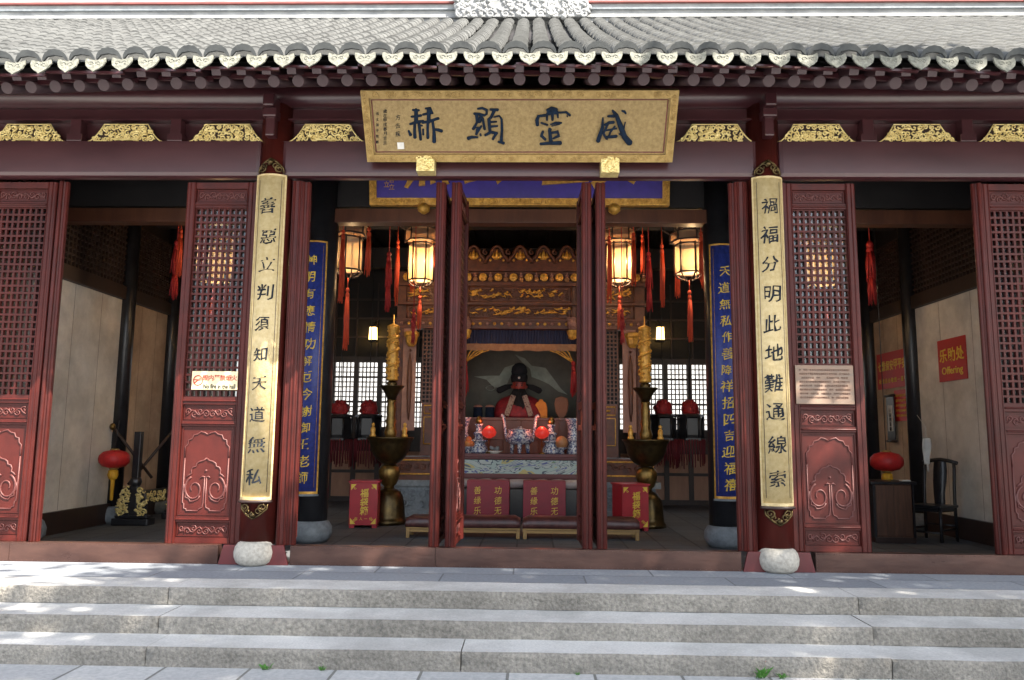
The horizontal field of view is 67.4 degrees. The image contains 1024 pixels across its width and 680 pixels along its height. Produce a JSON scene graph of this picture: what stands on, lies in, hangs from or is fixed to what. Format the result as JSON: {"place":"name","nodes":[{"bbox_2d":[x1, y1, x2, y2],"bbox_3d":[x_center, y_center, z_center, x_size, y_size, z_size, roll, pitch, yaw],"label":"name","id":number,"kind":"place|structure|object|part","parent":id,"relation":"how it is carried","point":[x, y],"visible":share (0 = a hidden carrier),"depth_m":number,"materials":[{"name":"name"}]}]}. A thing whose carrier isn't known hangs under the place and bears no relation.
{"place":"outdoors","nodes":[
{"label":"outdoors","id":0,"kind":"place"},
{"bbox_2d":[0,664,892,679],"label":"courtyard paving","id":1,"kind":"structure","parent":0,"point":[40,672],"depth_m":5.60,"materials":[{"name":"grey stone"}]},
{"bbox_2d":[258,663,272,669],"bbox_3d":[-1.827,2.421,5.696,0.123,0.056,0.051,0,-7,1],"label":"weed","id":2,"kind":"object","parent":1,"relation":"on","point":[264,666],"visible":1,"depth_m":5.70,"materials":[{"name":"green plant"}]},
{"bbox_2d":[0,576,1023,679],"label":"stone steps","id":3,"kind":"structure","parent":1,"relation":"on","point":[789,632],"depth_m":6.12,"materials":[{"name":"stone"}]},
{"bbox_2d":[755,667,772,678],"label":"weed","id":4,"kind":"object","parent":1,"relation":"on","point":[763,673],"visible":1,"depth_m":5.61,"materials":[{"name":"green plant"}]},
{"bbox_2d":[777,673,787,678],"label":"weed","id":5,"kind":"object","parent":1,"relation":"on","point":[782,676],"visible":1,"depth_m":5.61,"materials":[{"name":"green plant"}]},
{"bbox_2d":[235,356,706,429],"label":"courtyard wall","id":6,"kind":"structure","parent":0,"point":[621,387],"depth_m":21.04,"materials":[{"name":"white paint"}]},
{"bbox_2d":[0,561,1023,612],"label":"terrace","id":7,"kind":"structure","parent":0,"point":[564,576],"depth_m":7.36,"materials":[{"name":"grey stone"}]},
{"bbox_2d":[0,0,1023,574],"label":"temple hall","id":8,"kind":"structure","parent":7,"relation":"on","point":[134,134],"depth_m":8.36,"materials":[{"name":"red wood"}]},
{"bbox_2d":[0,182,59,540],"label":"door leaf","id":9,"kind":"structure","parent":8,"relation":"in","point":[19,413],"depth_m":8.29,"materials":[{"name":"red paint"}]},
{"bbox_2d":[28,181,70,541],"bbox_3d":[-5.136,0.213,8.537,0.107,3.870,0.780,5,-9,-31],"label":"door leaf","id":10,"kind":"structure","parent":8,"relation":"in","point":[64,187],"depth_m":8.20,"materials":[{"name":"red paint"}]},
{"bbox_2d":[169,226,178,299],"bbox_3d":[-5.086,-1.557,11.669,0.139,1.935,0.128,0,-7,1],"label":"tassel","id":11,"kind":"object","parent":8,"relation":"hanging from","point":[174,287],"visible":0.69,"depth_m":11.56,"materials":[{"name":"red fabric"}]},
{"bbox_2d":[164,182,254,543],"bbox_3d":[-3.200,0.194,8.235,0.780,3.870,0.107,0,-7,1],"label":"door leaf","id":12,"kind":"structure","parent":8,"relation":"in","point":[202,508],"depth_m":8.16,"materials":[{"name":"red paint"}]},
{"bbox_2d":[175,226,245,333],"bbox_3d":[-4.379,-1.285,11.317,0.909,2.450,1.039,0,-7,1],"label":"palace lantern","id":13,"kind":"object","parent":8,"relation":"hanging from","point":[179,259],"visible":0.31,"depth_m":11.12,"materials":[{"name":"brown wood"}]},
{"bbox_2d":[191,371,237,389],"bbox_3d":[-3.150,0.429,8.136,0.490,0.196,0.021,0,-7,1],"label":"sign","id":14,"kind":"object","parent":8,"relation":"attached to","point":[214,380],"visible":1,"depth_m":8.13,"materials":[{"name":"white"}]},
{"bbox_2d":[238,157,286,519],"bbox_3d":[-2.613,-0.067,8.056,0.356,3.826,0.117,0,-7,1],"label":"couplet board","id":15,"kind":"object","parent":8,"relation":"attached to","point":[261,389],"visible":1,"depth_m":8.04,"materials":[{"name":"beige wood"}]},
{"bbox_2d":[286,182,311,544],"bbox_3d":[-2.358,0.238,8.513,0.107,3.870,0.780,2,-8,-14],"label":"door leaf","id":16,"kind":"structure","parent":8,"relation":"in","point":[306,203],"depth_m":8.15,"materials":[{"name":"red paint"}]},
{"bbox_2d":[299,240,327,496],"bbox_3d":[-2.562,0.326,9.678,0.369,3.228,0.109,0,-7,1],"label":"couplet board","id":17,"kind":"object","parent":8,"relation":"attached to","point":[312,396],"visible":0.77,"depth_m":9.66,"materials":[{"name":"paint"}]},
{"bbox_2d":[330,275,353,466],"bbox_3d":[-3.230,0.152,14.638,0.560,4.531,0.523,0,-7,1],"label":"silk lantern","id":18,"kind":"object","parent":8,"relation":"hanging from","point":[341,424],"visible":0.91,"depth_m":14.32,"materials":[{"name":"black paint"}]},
{"bbox_2d":[337,226,370,350],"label":"palace lantern","id":19,"kind":"object","parent":8,"relation":"hanging from","point":[350,248],"visible":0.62,"depth_m":10.86,"materials":[{"name":"fabric"}]},
{"bbox_2d":[353,237,382,468],"bbox_3d":[-2.682,0.157,14.625,0.560,4.532,0.523,0,-7,1],"label":"silk lantern","id":20,"kind":"object","parent":8,"relation":"hanging from","point":[368,416],"visible":0.94,"depth_m":14.31,"materials":[{"name":"black paint"}]},
{"bbox_2d":[368,321,378,342],"bbox_3d":[-2.872,-0.188,15.992,0.180,0.480,0.355,0,-7,1],"label":"wall lamp","id":21,"kind":"object","parent":8,"relation":"attached to","point":[374,332],"visible":0.98,"depth_m":15.83,"materials":[{"name":"white glass"}]},
{"bbox_2d":[385,228,391,311],"bbox_3d":[-1.887,-1.445,11.787,0.094,2.064,0.103,6,-9,-38],"label":"tassel","id":22,"kind":"object","parent":8,"relation":"hanging from","point":[388,279],"visible":0.96,"depth_m":11.69,"materials":[{"name":"red fabric"}]},
{"bbox_2d":[411,226,416,344],"bbox_3d":[-1.485,-1.197,11.746,0.073,2.557,0.080,6,-9,-38],"label":"tassel","id":23,"kind":"object","parent":8,"relation":"hanging from","point":[413,324],"visible":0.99,"depth_m":11.61,"materials":[{"name":"red fabric"}]},
{"bbox_2d":[394,226,434,329],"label":"palace lantern","id":24,"kind":"object","parent":8,"relation":"hanging from","point":[423,268],"visible":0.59,"depth_m":12.25,"materials":[{"name":"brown wood"}]},
{"bbox_2d":[428,182,451,546],"bbox_3d":[-0.781,0.250,8.489,0.107,3.870,0.780,0,-7,1],"label":"door leaf","id":25,"kind":"structure","parent":8,"relation":"in","point":[439,399],"depth_m":8.22,"materials":[{"name":"red paint"}]},
{"bbox_2d":[445,182,468,546],"bbox_3d":[-0.598,0.252,8.484,0.107,3.870,0.780,0,-7,3],"label":"door leaf","id":26,"kind":"structure","parent":8,"relation":"in","point":[456,407],"depth_m":8.25,"materials":[{"name":"red paint"}]},
{"bbox_2d":[360,89,678,177],"bbox_3d":[0.074,-2.158,8.013,3.230,0.762,0.578,0,-7,1],"label":"name board","id":27,"kind":"object","parent":8,"relation":"attached to","point":[426,130],"visible":1,"depth_m":7.97,"materials":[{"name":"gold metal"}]},
{"bbox_2d":[369,180,669,214],"bbox_3d":[0.090,-2.174,9.824,3.840,1.120,0.310,0,-7,1],"label":"name board","id":28,"kind":"object","parent":8,"relation":"hanging from","point":[421,195],"visible":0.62,"depth_m":9.84,"materials":[{"name":"blue paint"}]},
{"bbox_2d":[576,182,592,548],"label":"door leaf","id":29,"kind":"structure","parent":8,"relation":"in","point":[583,205],"depth_m":8.17,"materials":[{"name":"red paint"}]},
{"bbox_2d":[591,182,606,548],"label":"door leaf","id":30,"kind":"structure","parent":8,"relation":"in","point":[599,414],"depth_m":8.15,"materials":[{"name":"red paint"}]},
{"bbox_2d":[619,227,624,343],"bbox_3d":[1.664,-1.187,11.672,0.073,2.535,0.080,6,-9,-38],"label":"tassel","id":31,"kind":"object","parent":8,"relation":"hanging from","point":[622,325],"visible":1,"depth_m":11.54,"materials":[{"name":"red fabric"}]},
{"bbox_2d":[605,227,644,329],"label":"palace lantern","id":32,"kind":"object","parent":8,"relation":"hanging from","point":[613,253],"visible":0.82,"depth_m":12.12,"materials":[{"name":"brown wood"}]},
{"bbox_2d":[645,227,652,311],"bbox_3d":[2.073,-1.429,11.694,0.094,2.040,0.103,6,-9,-38],"label":"tassel","id":33,"kind":"object","parent":8,"relation":"hanging from","point":[648,281],"visible":1,"depth_m":11.60,"materials":[{"name":"red fabric"}]},
{"bbox_2d":[655,321,665,342],"bbox_3d":[3.046,-0.187,15.856,0.180,0.480,0.355,0,-7,1],"label":"wall lamp","id":34,"kind":"object","parent":8,"relation":"attached to","point":[658,335],"visible":0.99,"depth_m":15.70,"materials":[{"name":"white glass"}]},
{"bbox_2d":[650,233,677,468],"bbox_3d":[2.829,0.166,14.497,0.560,4.475,0.523,0,-7,1],"label":"silk lantern","id":35,"kind":"object","parent":8,"relation":"hanging from","point":[663,416],"visible":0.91,"depth_m":14.19,"materials":[{"name":"black paint"}]},
{"bbox_2d":[660,227,703,340],"bbox_3d":[2.542,-1.215,11.048,0.801,2.520,0.810,0,-7,1],"label":"palace lantern","id":36,"kind":"object","parent":8,"relation":"hanging from","point":[686,243],"visible":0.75,"depth_m":10.91,"materials":[{"name":"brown wood"}]},
{"bbox_2d":[677,277,705,468],"bbox_3d":[3.336,0.166,14.485,0.560,4.468,0.523,0,-7,1],"label":"silk lantern","id":37,"kind":"object","parent":8,"relation":"hanging from","point":[690,423],"visible":0.98,"depth_m":14.13,"materials":[{"name":"black paint"}]},
{"bbox_2d":[709,243,735,501],"bbox_3d":[2.661,0.372,9.552,0.369,3.208,0.109,0,-7,1],"label":"couplet board","id":38,"kind":"object","parent":8,"relation":"attached to","point":[722,387],"visible":0.91,"depth_m":9.53,"materials":[{"name":"paint"}]},
{"bbox_2d":[728,182,746,550],"bbox_3d":[2.469,0.271,8.398,0.107,3.870,0.780,-2,-8,16],"label":"door leaf","id":39,"kind":"structure","parent":8,"relation":"in","point":[732,187],"depth_m":8.02,"materials":[{"name":"red paint"}]},
{"bbox_2d":[744,182,757,551],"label":"door leaf","id":40,"kind":"structure","parent":8,"relation":"in","point":[746,189],"depth_m":8.02,"materials":[{"name":"red paint"}]},
{"bbox_2d":[751,159,795,526],"bbox_3d":[2.695,-0.023,7.928,0.356,3.811,0.117,0,-7,1],"label":"couplet board","id":41,"kind":"object","parent":8,"relation":"attached to","point":[776,467],"visible":1,"depth_m":7.91,"materials":[{"name":"beige wood"}]},
{"bbox_2d":[796,228,844,338],"bbox_3d":[4.500,-1.224,11.105,0.908,2.450,1.039,0,-7,1],"label":"palace lantern","id":42,"kind":"object","parent":8,"relation":"hanging from","point":[825,258],"visible":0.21,"depth_m":10.92,"materials":[{"name":"brown wood"}]},
{"bbox_2d":[795,365,854,403],"bbox_3d":[3.249,0.464,7.984,0.599,0.404,0.016,0,-7,1],"label":"notice board","id":43,"kind":"object","parent":8,"relation":"attached to","point":[824,384],"visible":1,"depth_m":7.98,"materials":[{"name":"beige paper"}]},
{"bbox_2d":[784,183,871,552],"bbox_3d":[3.285,0.238,8.080,0.780,3.870,0.107,0,-7,1],"label":"door leaf","id":44,"kind":"structure","parent":8,"relation":"in","point":[831,461],"depth_m":8.00,"materials":[{"name":"red paint"}]},
{"bbox_2d":[865,228,876,305],"bbox_3d":[5.310,-1.477,11.418,0.162,1.952,0.150,0,-7,1],"label":"tassel","id":45,"kind":"object","parent":8,"relation":"hanging from","point":[870,264],"visible":0.99,"depth_m":11.32,"materials":[{"name":"red fabric"}]},
{"bbox_2d":[869,228,903,479],"bbox_3d":[5.269,-0.203,11.009,0.439,4.554,0.433,0,-7,1],"label":"red lantern","id":46,"kind":"object","parent":8,"relation":"hanging from","point":[886,462],"visible":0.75,"depth_m":10.67,"materials":[{"name":"red fabric"}]},
{"bbox_2d":[876,349,904,389],"bbox_3d":[6.257,0.481,12.582,0.015,0.600,1.200,0,-7,1],"label":"banner","id":47,"kind":"object","parent":8,"relation":"attached to","point":[893,374],"visible":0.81,"depth_m":12.66,"materials":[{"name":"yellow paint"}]},
{"bbox_2d":[884,394,897,442],"bbox_3d":[6.204,1.283,12.581,0.044,0.785,0.320,0,-7,1],"label":"hanging scroll","id":48,"kind":"object","parent":8,"relation":"hanging from","point":[891,426],"visible":1,"depth_m":12.55,"materials":[{"name":"grey paper"}]},
{"bbox_2d":[894,389,906,420],"bbox_3d":[6.245,1.033,12.209,0.014,0.500,0.680,0,-7,1],"label":"notice","id":49,"kind":"object","parent":8,"relation":"attached to","point":[900,405],"visible":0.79,"depth_m":12.35,"materials":[{"name":"red paper"}]},
{"bbox_2d":[917,415,930,471],"bbox_3d":[5.885,1.458,10.955,0.115,0.805,0.887,-3,-8,25],"label":"cloth bag","id":50,"kind":"object","parent":8,"relation":"hanging from","point":[926,446],"visible":1,"depth_m":10.58,"materials":[{"name":"grey fabric"}]},
{"bbox_2d":[937,335,967,381],"bbox_3d":[6.216,0.273,10.850,0.017,0.600,0.720,0,-7,1],"label":"sign","id":51,"kind":"object","parent":8,"relation":"attached to","point":[952,359],"visible":1,"depth_m":10.82,"materials":[{"name":"red paper"}]},
{"bbox_2d":[970,183,1007,554],"bbox_3d":[5.147,0.284,8.293,0.107,3.870,0.780,-4,-9,32],"label":"door leaf","id":52,"kind":"structure","parent":8,"relation":"in","point":[996,483],"depth_m":7.96,"materials":[{"name":"red paint"}]},
{"bbox_2d":[982,184,1023,554],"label":"door leaf","id":53,"kind":"structure","parent":8,"relation":"in","point":[999,198],"depth_m":8.04,"materials":[{"name":"red paint"}]},
{"bbox_2d":[40,501,994,569],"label":"hall floor","id":54,"kind":"structure","parent":0,"point":[686,526],"depth_m":10.10,"materials":[{"name":"stone"}]},
{"bbox_2d":[109,423,171,525],"bbox_3d":[-5.472,2.025,11.758,0.807,1.476,1.330,-2,-8,18],"label":"weapon rack","id":55,"kind":"object","parent":54,"relation":"on","point":[135,499],"visible":0.54,"depth_m":11.20,"materials":[{"name":"black paint"}]},
{"bbox_2d":[98,420,129,500],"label":"red lantern","id":56,"kind":"object","parent":55,"relation":"hanging from","point":[113,460],"visible":1,"depth_m":10.87,"materials":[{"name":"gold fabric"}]},
{"bbox_2d":[349,479,381,527],"bbox_3d":[-2.167,2.407,11.318,0.445,0.670,0.460,1,-7,-5],"label":"donation box","id":57,"kind":"object","parent":54,"relation":"on","point":[364,503],"visible":1,"depth_m":11.12,"materials":[{"name":"red paint"}]},
{"bbox_2d":[367,315,413,525],"bbox_3d":[-1.875,1.200,11.900,0.730,3.220,0.730,0,-7,1],"label":"bronze stand","id":58,"kind":"object","parent":54,"relation":"on","point":[389,450],"visible":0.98,"depth_m":11.68,"materials":[{"name":"gold metal"}]},
{"bbox_2d":[370,423,375,436],"bbox_3d":[-2.138,1.381,11.812,0.100,0.222,0.100,0,-7,1],"label":"figurine","id":59,"kind":"object","parent":58,"relation":"on","point":[372,430],"visible":0.98,"depth_m":11.78,"materials":[{"name":"gold metal"}]},
{"bbox_2d":[401,423,407,436],"bbox_3d":[-1.639,1.377,11.741,0.100,0.222,0.100,0,-7,1],"label":"figurine","id":60,"kind":"object","parent":58,"relation":"on","point":[404,431],"visible":0.98,"depth_m":11.71,"materials":[{"name":"gold metal"}]},
{"bbox_2d":[405,514,520,538],"bbox_3d":[-0.640,2.475,10.245,1.505,0.292,0.430,0,-7,1],"label":"kneeling bench","id":61,"kind":"object","parent":54,"relation":"on","point":[479,523],"visible":0.84,"depth_m":10.05,"materials":[{"name":"brown leather"}]},
{"bbox_2d":[466,479,509,514],"bbox_3d":[-0.368,2.524,12.025,0.655,0.655,0.405,0,-7,1],"label":"red chest","id":62,"kind":"object","parent":54,"relation":"on","point":[488,496],"visible":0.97,"depth_m":11.84,"materials":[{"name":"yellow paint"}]},
{"bbox_2d":[379,245,660,516],"bbox_3d":[0.154,0.742,14.005,4.750,4.706,2.050,0,-7,1],"label":"carved shrine","id":63,"kind":"object","parent":54,"relation":"on","point":[506,302],"visible":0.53,"depth_m":13.45,"materials":[{"name":"brown wood"}]},
{"bbox_2d":[473,405,482,416],"bbox_3d":[-0.616,1.286,13.877,0.176,0.235,0.176,0,-7,1],"label":"jar","id":64,"kind":"object","parent":63,"relation":"on","point":[477,410],"visible":0.81,"depth_m":13.81,"materials":[{"name":"blue ceramic"}]},
{"bbox_2d":[485,405,494,416],"bbox_3d":[-0.400,1.287,13.872,0.176,0.235,0.176,0,-7,1],"label":"jar","id":65,"kind":"object","parent":63,"relation":"on","point":[489,410],"visible":0.84,"depth_m":13.80,"materials":[{"name":"blue ceramic"}]},
{"bbox_2d":[494,363,541,417],"bbox_3d":[0.131,0.925,14.131,1.013,1.030,0.697,0,-7,1],"label":"deity statue","id":66,"kind":"object","parent":63,"relation":"on","point":[518,402],"visible":0.98,"depth_m":13.96,"materials":[{"name":"red paint"}]},
{"bbox_2d":[536,399,547,417],"bbox_3d":[0.527,1.251,13.951,0.239,0.345,0.090,0,-7,1],"label":"cloth tablet","id":67,"kind":"object","parent":63,"relation":"on","point":[541,405],"visible":0.87,"depth_m":13.91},
{"bbox_2d":[554,396,568,417],"bbox_3d":[0.903,1.232,14.026,0.260,0.408,0.050,0,-7,1],"label":"fan","id":68,"kind":"object","parent":63,"relation":"on","point":[561,404],"visible":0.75,"depth_m":14.00},
{"bbox_2d":[464,453,576,479],"bbox_3d":[0.124,2.427,12.805,2.670,1.055,0.700,0,-7,1],"label":"offering table","id":69,"kind":"object","parent":54,"relation":"on","point":[533,466],"visible":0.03,"depth_m":12.53,"materials":[{"name":"multicoloured paint"}]},
{"bbox_2d":[465,417,471,450],"bbox_3d":[-0.826,1.593,12.864,0.300,0.595,0.298,0,-7,1],"label":"beaker vase","id":70,"kind":"object","parent":69,"relation":"on","point":[467,420],"visible":0.27,"depth_m":12.81,"materials":[{"name":"blue ceramic"}]},
{"bbox_2d":[465,436,474,452],"bbox_3d":[-0.722,1.737,12.742,0.230,0.279,0.227,0,-7,1],"label":"fruit dish","id":71,"kind":"object","parent":69,"relation":"on","point":[469,444],"visible":0.87,"depth_m":12.69,"materials":[{"name":"orange food"}]},
{"bbox_2d":[471,416,487,452],"bbox_3d":[-0.555,1.582,12.859,0.330,0.620,0.330,0,-7,1],"label":"porcelain candlestick","id":72,"kind":"object","parent":69,"relation":"on","point":[479,440],"visible":0.84,"depth_m":12.77,"materials":[{"name":"blue ceramic"}]},
{"bbox_2d":[482,426,495,453],"bbox_3d":[-0.381,1.651,12.715,0.224,0.450,0.224,3,-8,-22],"label":"lotus lamp","id":73,"kind":"object","parent":69,"relation":"on","point":[488,432],"visible":1,"depth_m":12.66,"materials":[{"name":"red plastic"}]},
{"bbox_2d":[488,446,501,453],"bbox_3d":[-0.283,1.809,12.662,0.270,0.125,0.270,0,-7,1],"label":"offering plate","id":74,"kind":"object","parent":69,"relation":"on","point":[496,449],"visible":1,"depth_m":12.60,"materials":[{"name":"white ceramic"}]},
{"bbox_2d":[501,414,538,453],"bbox_3d":[0.130,1.566,12.846,0.524,0.663,0.450,-6,-10,41],"label":"incense burner","id":75,"kind":"object","parent":69,"relation":"on","point":[519,436],"visible":0.99,"depth_m":12.71,"materials":[{"name":"blue ceramic"}]},
{"bbox_2d":[535,427,548,453],"bbox_3d":[0.494,1.657,12.694,0.224,0.450,0.224,-3,-8,24],"label":"lotus lamp","id":76,"kind":"object","parent":69,"relation":"on","point":[541,433],"visible":1,"depth_m":12.64,"materials":[{"name":"red plastic"}]},
{"bbox_2d":[543,417,558,453],"bbox_3d":[0.656,1.591,12.830,0.330,0.620,0.330,0,-7,1],"label":"porcelain candlestick","id":77,"kind":"object","parent":69,"relation":"on","point":[549,445],"visible":0.84,"depth_m":12.74,"materials":[{"name":"white ceramic"}]},
{"bbox_2d":[555,436,567,453],"bbox_3d":[0.819,1.738,12.707,0.230,0.299,0.227,0,-7,1],"label":"fruit dish","id":78,"kind":"object","parent":69,"relation":"on","point":[561,443],"visible":0.96,"depth_m":12.64,"materials":[{"name":"orange food"}]},
{"bbox_2d":[565,418,576,453],"bbox_3d":[1.026,1.605,12.820,0.300,0.595,0.298,0,-7,1],"label":"beaker vase","id":79,"kind":"object","parent":69,"relation":"on","point":[572,435],"visible":0.66,"depth_m":12.74,"materials":[{"name":"blue ceramic"}]},
{"bbox_2d":[464,478,576,520],"bbox_3d":[0.103,2.559,12.315,2.463,0.668,0.199,0,-7,1],"label":"bolster table","id":80,"kind":"object","parent":54,"relation":"on","point":[516,501],"visible":0.28,"depth_m":12.25,"materials":[{"name":"black paint"}]},
{"bbox_2d":[523,480,565,516],"bbox_3d":[0.502,2.530,12.004,0.655,0.655,0.405,0,-7,1],"label":"red chest","id":81,"kind":"object","parent":54,"relation":"on","point":[545,497],"visible":0.96,"depth_m":11.82,"materials":[{"name":"red fabric"}]},
{"bbox_2d":[523,515,639,540],"bbox_3d":[0.904,2.485,10.208,1.525,0.294,0.430,0,-7,1],"label":"kneeling bench","id":82,"kind":"object","parent":54,"relation":"on","point":[616,525],"visible":0.85,"depth_m":10.02,"materials":[{"name":"brown leather"}]},
{"bbox_2d":[610,482,649,530],"bbox_3d":[1.733,2.438,11.254,0.445,0.670,0.460,2,-8,-13],"label":"donation box","id":83,"kind":"object","parent":54,"relation":"on","point":[630,499],"visible":0.72,"depth_m":11.07,"materials":[{"name":"red paint"}]},
{"bbox_2d":[622,316,669,528],"bbox_3d":[2.054,1.227,11.806,0.730,3.220,0.730,0,-7,1],"label":"bronze stand","id":84,"kind":"object","parent":54,"relation":"on","point":[645,453],"visible":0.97,"depth_m":11.61,"materials":[{"name":"gold metal"}]},
{"bbox_2d":[627,425,633,438],"bbox_3d":[1.799,1.401,11.659,0.100,0.222,0.100,0,-7,1],"label":"figurine","id":85,"kind":"object","parent":84,"relation":"on","point":[630,433],"visible":0.98,"depth_m":11.63,"materials":[{"name":"gold metal"}]},
{"bbox_2d":[657,425,663,439],"bbox_3d":[2.238,1.396,11.589,0.100,0.222,0.100,0,-7,1],"label":"figurine","id":86,"kind":"object","parent":84,"relation":"on","point":[660,434],"visible":1,"depth_m":11.56,"materials":[{"name":"gold metal"}]},
{"bbox_2d":[869,479,916,542],"bbox_3d":[5.024,2.298,10.380,0.600,0.790,0.680,0,-7,1],"label":"desk","id":87,"kind":"object","parent":54,"relation":"on","point":[892,512],"visible":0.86,"depth_m":10.08,"materials":[{"name":"brown wood"}]},
{"bbox_3d":[4.900,2.240,10.081,0.226,0.645,0.011,0,-7,1],"label":"door","id":88,"kind":"part","parent":87,"relation":"part of","materials":[{"name":"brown wood"}]},
{"bbox_3d":[5.134,2.242,10.075,0.226,0.645,0.011,0,-7,1],"label":"door","id":89,"kind":"part","parent":87,"relation":"part of","materials":[{"name":"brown wood"}]},
{"bbox_2d":[915,458,958,542],"bbox_3d":[5.713,2.153,10.421,0.506,1.101,0.483,5,-9,-32],"label":"armless chair","id":90,"kind":"object","parent":54,"relation":"on","point":[939,505],"visible":0.92,"depth_m":10.47,"materials":[{"name":"black paint"}]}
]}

